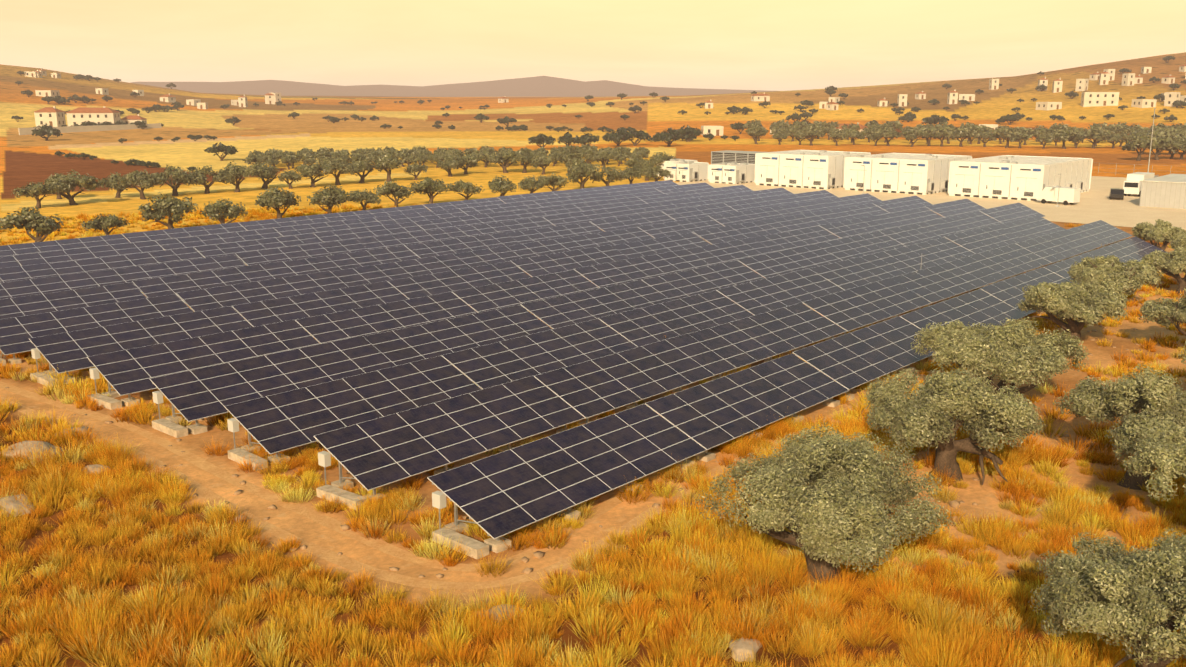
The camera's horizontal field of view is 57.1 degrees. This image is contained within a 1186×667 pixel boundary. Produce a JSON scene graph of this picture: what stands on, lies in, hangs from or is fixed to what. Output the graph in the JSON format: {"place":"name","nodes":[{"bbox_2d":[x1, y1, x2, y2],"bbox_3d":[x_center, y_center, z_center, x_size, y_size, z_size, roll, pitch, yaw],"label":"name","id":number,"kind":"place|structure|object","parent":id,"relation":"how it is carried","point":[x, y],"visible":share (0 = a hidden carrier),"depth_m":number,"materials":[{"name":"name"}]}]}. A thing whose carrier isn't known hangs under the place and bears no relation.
{"place":"outdoors","nodes":[
{"label":"outdoors","id":0,"kind":"place"},
{"bbox_2d":[0,202,1185,666],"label":"dry grass","id":1,"kind":"structure","parent":0,"point":[92,624],"depth_m":34.73,"materials":[{"name":"yellow plant"}]},
{"bbox_2d":[0,52,1185,666],"bbox_3d":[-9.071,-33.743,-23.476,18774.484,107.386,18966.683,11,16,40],"label":"ground","id":2,"kind":"structure","parent":0,"point":[26,160],"depth_m":244.17,"materials":[{"name":"brown soil"}]},
{"bbox_2d":[0,494,35,516],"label":"rock","id":3,"kind":"object","parent":2,"relation":"on","point":[9,505],"visible":0.52,"depth_m":40.34,"materials":[{"name":"stone"}]},
{"bbox_2d":[2,441,64,465],"bbox_3d":[-24.046,5.023,46.643,3.219,0.688,2.244,4,13,18],"label":"rock","id":4,"kind":"object","parent":2,"relation":"on","point":[30,445],"visible":0.38,"depth_m":46.33,"materials":[{"name":"stone"}]},
{"bbox_2d":[55,426,88,437],"bbox_3d":[-23.674,4.520,49.422,1.136,0.466,1.746,8,15,34],"label":"rock","id":5,"kind":"object","parent":2,"relation":"on","point":[83,428],"visible":0.17,"depth_m":49.42,"materials":[{"name":"stone"}]},
{"bbox_2d":[81,464,109,473],"bbox_3d":[-20.434,5.590,44.670,1.265,0.393,0.824,3,13,14],"label":"rock","id":6,"kind":"object","parent":2,"relation":"on","point":[96,466],"visible":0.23,"depth_m":44.52,"materials":[{"name":"stone"}]},
{"bbox_2d":[0,147,678,241],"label":"olive trees","id":7,"kind":"object","parent":2,"relation":"on","point":[276,199],"visible":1,"depth_m":157.56,"materials":[{"name":"green plant"}]},
{"bbox_2d":[470,604,523,623],"bbox_3d":[-2.817,8.357,32.191,1.654,0.435,1.005,0,13,-1],"label":"rock","id":8,"kind":"object","parent":2,"relation":"on","point":[499,609],"visible":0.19,"depth_m":32.12,"materials":[{"name":"stone"}]},
{"bbox_2d":[0,198,1125,558],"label":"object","id":9,"kind":"object","parent":2,"relation":"on","point":[170,426],"visible":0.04,"depth_m":45.71,"materials":[{"name":"concrete"}]},
{"bbox_2d":[0,180,1165,538],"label":"solar panels","id":10,"kind":"object","parent":9,"relation":"on","point":[370,386],"visible":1,"depth_m":68.63,"materials":[{"name":"black glass"}]},
{"bbox_2d":[0,248,1171,589],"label":"track ruts","id":11,"kind":"structure","parent":2,"relation":"on","point":[334,524],"depth_m":39.92,"materials":[{"name":"brown soil"}]},
{"bbox_2d":[5,308,1180,590],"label":"loose stones","id":12,"kind":"object","parent":2,"relation":"on","point":[541,554],"visible":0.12,"depth_m":40.80,"materials":[{"name":"beige stone"}]},
{"bbox_2d":[11,55,1185,171],"bbox_3d":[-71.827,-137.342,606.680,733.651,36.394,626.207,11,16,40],"label":"trees","id":13,"kind":"object","parent":2,"relation":"on","point":[688,133],"visible":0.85,"depth_m":442.13,"materials":[{"name":"green plant"}]},
{"bbox_2d":[18,64,1185,136],"bbox_3d":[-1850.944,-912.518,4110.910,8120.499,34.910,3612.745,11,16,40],"label":"village houses","id":14,"kind":"structure","parent":2,"relation":"on","point":[53,117],"depth_m":487.31,"materials":[{"name":"paint"}]},
{"bbox_2d":[657,159,697,176],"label":"shipping container","id":15,"kind":"object","parent":2,"relation":"on","point":[671,160],"visible":0.15,"depth_m":199.51,"materials":[{"name":"white metal"}]},
{"bbox_2d":[242,119,1185,169],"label":"olive groves","id":16,"kind":"object","parent":2,"relation":"on","point":[1171,139],"visible":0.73,"depth_m":300.08,"materials":[{"name":"green plant"}]},
{"bbox_2d":[729,638,761,661],"bbox_3d":[4.210,8.782,30.328,0.957,0.410,1.311,3,13,13],"label":"rock","id":17,"kind":"object","parent":2,"relation":"on","point":[740,646],"visible":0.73,"depth_m":30.06,"materials":[{"name":"stone"}]},
{"bbox_2d":[695,422,955,586],"bbox_3d":[6.980,5.611,33.937,7.568,4.902,7.752,1,13,3],"label":"olive tree","id":18,"kind":"object","parent":2,"relation":"on","point":[843,494],"visible":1,"depth_m":32.57,"materials":[{"name":"green plant"}]},
{"bbox_2d":[664,163,1183,181],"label":"yard fence","id":19,"kind":"object","parent":2,"relation":"on","point":[1098,170],"depth_m":201.00,"materials":[{"name":"metal"}]},
{"bbox_2d":[676,176,1185,229],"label":"yard slab","id":20,"kind":"structure","parent":2,"relation":"on","point":[1095,203],"depth_m":150.54,"materials":[{"name":"concrete"}]},
{"bbox_2d":[664,161,708,181],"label":"inverter cabin","id":21,"kind":"object","parent":20,"relation":"on","point":[689,171],"visible":0.94,"depth_m":189.35,"materials":[{"name":"white metal"}]},
{"bbox_2d":[708,162,754,183],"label":"inverter cabin","id":22,"kind":"object","parent":20,"relation":"on","point":[733,173],"visible":0.94,"depth_m":185.32,"materials":[{"name":"white metal"}]},
{"bbox_2d":[711,150,762,163],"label":"cooling bank","id":23,"kind":"structure","parent":20,"relation":"on","point":[726,156],"depth_m":194.86,"materials":[{"name":"white paint"}]},
{"bbox_2d":[754,150,870,188],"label":"battery container","id":24,"kind":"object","parent":20,"relation":"on","point":[819,169],"depth_m":177.08,"materials":[{"name":"white metal"}]},
{"bbox_2d":[843,153,971,194],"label":"battery container","id":25,"kind":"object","parent":20,"relation":"on","point":[914,173],"depth_m":168.23,"materials":[{"name":"white metal"}]},
{"bbox_2d":[948,155,1092,200],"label":"battery container","id":26,"kind":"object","parent":20,"relation":"on","point":[1019,177],"depth_m":159.91,"materials":[{"name":"white metal"}]},
{"bbox_2d":[1055,174,1060,206],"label":"pole","id":27,"kind":"object","parent":20,"relation":"on","point":[1057,205],"visible":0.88,"depth_m":147.29,"materials":[{"name":"grey metal"}]},
{"bbox_2d":[1036,186,1080,204],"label":"white van","id":28,"kind":"object","parent":20,"relation":"on","point":[1067,195],"visible":0.92,"depth_m":150.05,"materials":[{"name":"paint"}]},
{"bbox_2d":[1109,188,1123,199],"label":"crate","id":29,"kind":"object","parent":20,"relation":"on","point":[1116,193],"visible":0.98,"depth_m":156.97,"materials":[{"name":"black paint"}]},
{"bbox_2d":[1123,172,1154,196],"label":"box truck","id":30,"kind":"object","parent":20,"relation":"on","point":[1132,183],"visible":0.6,"depth_m":162.01,"materials":[{"name":"white paint"}]},
{"bbox_2d":[1147,108,1155,172],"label":"light mast","id":31,"kind":"object","parent":20,"relation":"on","point":[1151,141],"visible":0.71,"depth_m":187.76,"materials":[{"name":"grey metal"}]},
{"bbox_2d":[1139,174,1185,208],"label":"store shed","id":32,"kind":"structure","parent":20,"relation":"on","point":[1167,191],"depth_m":146.39,"materials":[{"name":"white paint"}]},
{"bbox_2d":[864,367,1045,484],"bbox_3d":[14.370,3.545,43.935,6.646,4.820,6.394,3,13,12],"label":"olive tree","id":33,"kind":"object","parent":2,"relation":"on","point":[982,411],"visible":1,"depth_m":42.32,"materials":[{"name":"green plant"}]},
{"bbox_2d":[911,316,1088,397],"bbox_3d":[19.805,1.507,53.301,7.878,4.748,8.226,-8,15,-33],"label":"olive tree","id":34,"kind":"object","parent":2,"relation":"on","point":[1011,350],"visible":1,"depth_m":51.30,"materials":[{"name":"green plant"}]},
{"bbox_2d":[1017,279,1128,344],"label":"olive tree","id":35,"kind":"object","parent":2,"relation":"on","point":[1088,304],"visible":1,"depth_m":65.53,"materials":[{"name":"green plant"}]},
{"bbox_2d":[1028,527,1185,666],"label":"olive tree","id":36,"kind":"object","parent":2,"relation":"on","point":[1106,589],"visible":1,"depth_m":26.24,"materials":[{"name":"green plant"}]},
{"bbox_2d":[1067,255,1163,294],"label":"olive tree","id":37,"kind":"object","parent":2,"relation":"on","point":[1132,276],"visible":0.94,"depth_m":76.44,"materials":[{"name":"green plant"}]},
{"bbox_2d":[1053,363,1185,489],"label":"olive tree","id":38,"kind":"object","parent":2,"relation":"on","point":[1151,400],"visible":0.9,"depth_m":41.85,"materials":[{"name":"green plant"}]},
{"bbox_2d":[1122,425,1185,500],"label":"olive tree","id":39,"kind":"object","parent":2,"relation":"on","point":[1162,456],"visible":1,"depth_m":35.84,"materials":[{"name":"green plant"}]},
{"bbox_2d":[1131,219,1185,249],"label":"olive tree","id":40,"kind":"object","parent":2,"relation":"on","point":[1161,231],"visible":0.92,"depth_m":100.69,"materials":[{"name":"green plant"}]},
{"bbox_2d":[1138,288,1185,335],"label":"olive tree","id":41,"kind":"object","parent":2,"relation":"on","point":[1170,309],"visible":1,"depth_m":63.91,"materials":[{"name":"green plant"}]},
{"bbox_2d":[1142,246,1185,294],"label":"olive tree","id":42,"kind":"object","parent":2,"relation":"on","point":[1172,263],"visible":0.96,"depth_m":83.28,"materials":[{"name":"green plant"}]},
{"bbox_2d":[1169,234,1185,247],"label":"olive tree","id":43,"kind":"object","parent":2,"relation":"on","point":[1179,241],"visible":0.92,"depth_m":91.93,"materials":[{"name":"green plant"}]},
{"bbox_2d":[1178,341,1185,364],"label":"olive tree","id":44,"kind":"object","parent":2,"relation":"on","point":[1182,355],"visible":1,"depth_m":51.80,"materials":[{"name":"green plant"}]},
{"bbox_2d":[0,0,1185,90],"label":"sky","id":45,"kind":"structure","parent":0,"point":[766,45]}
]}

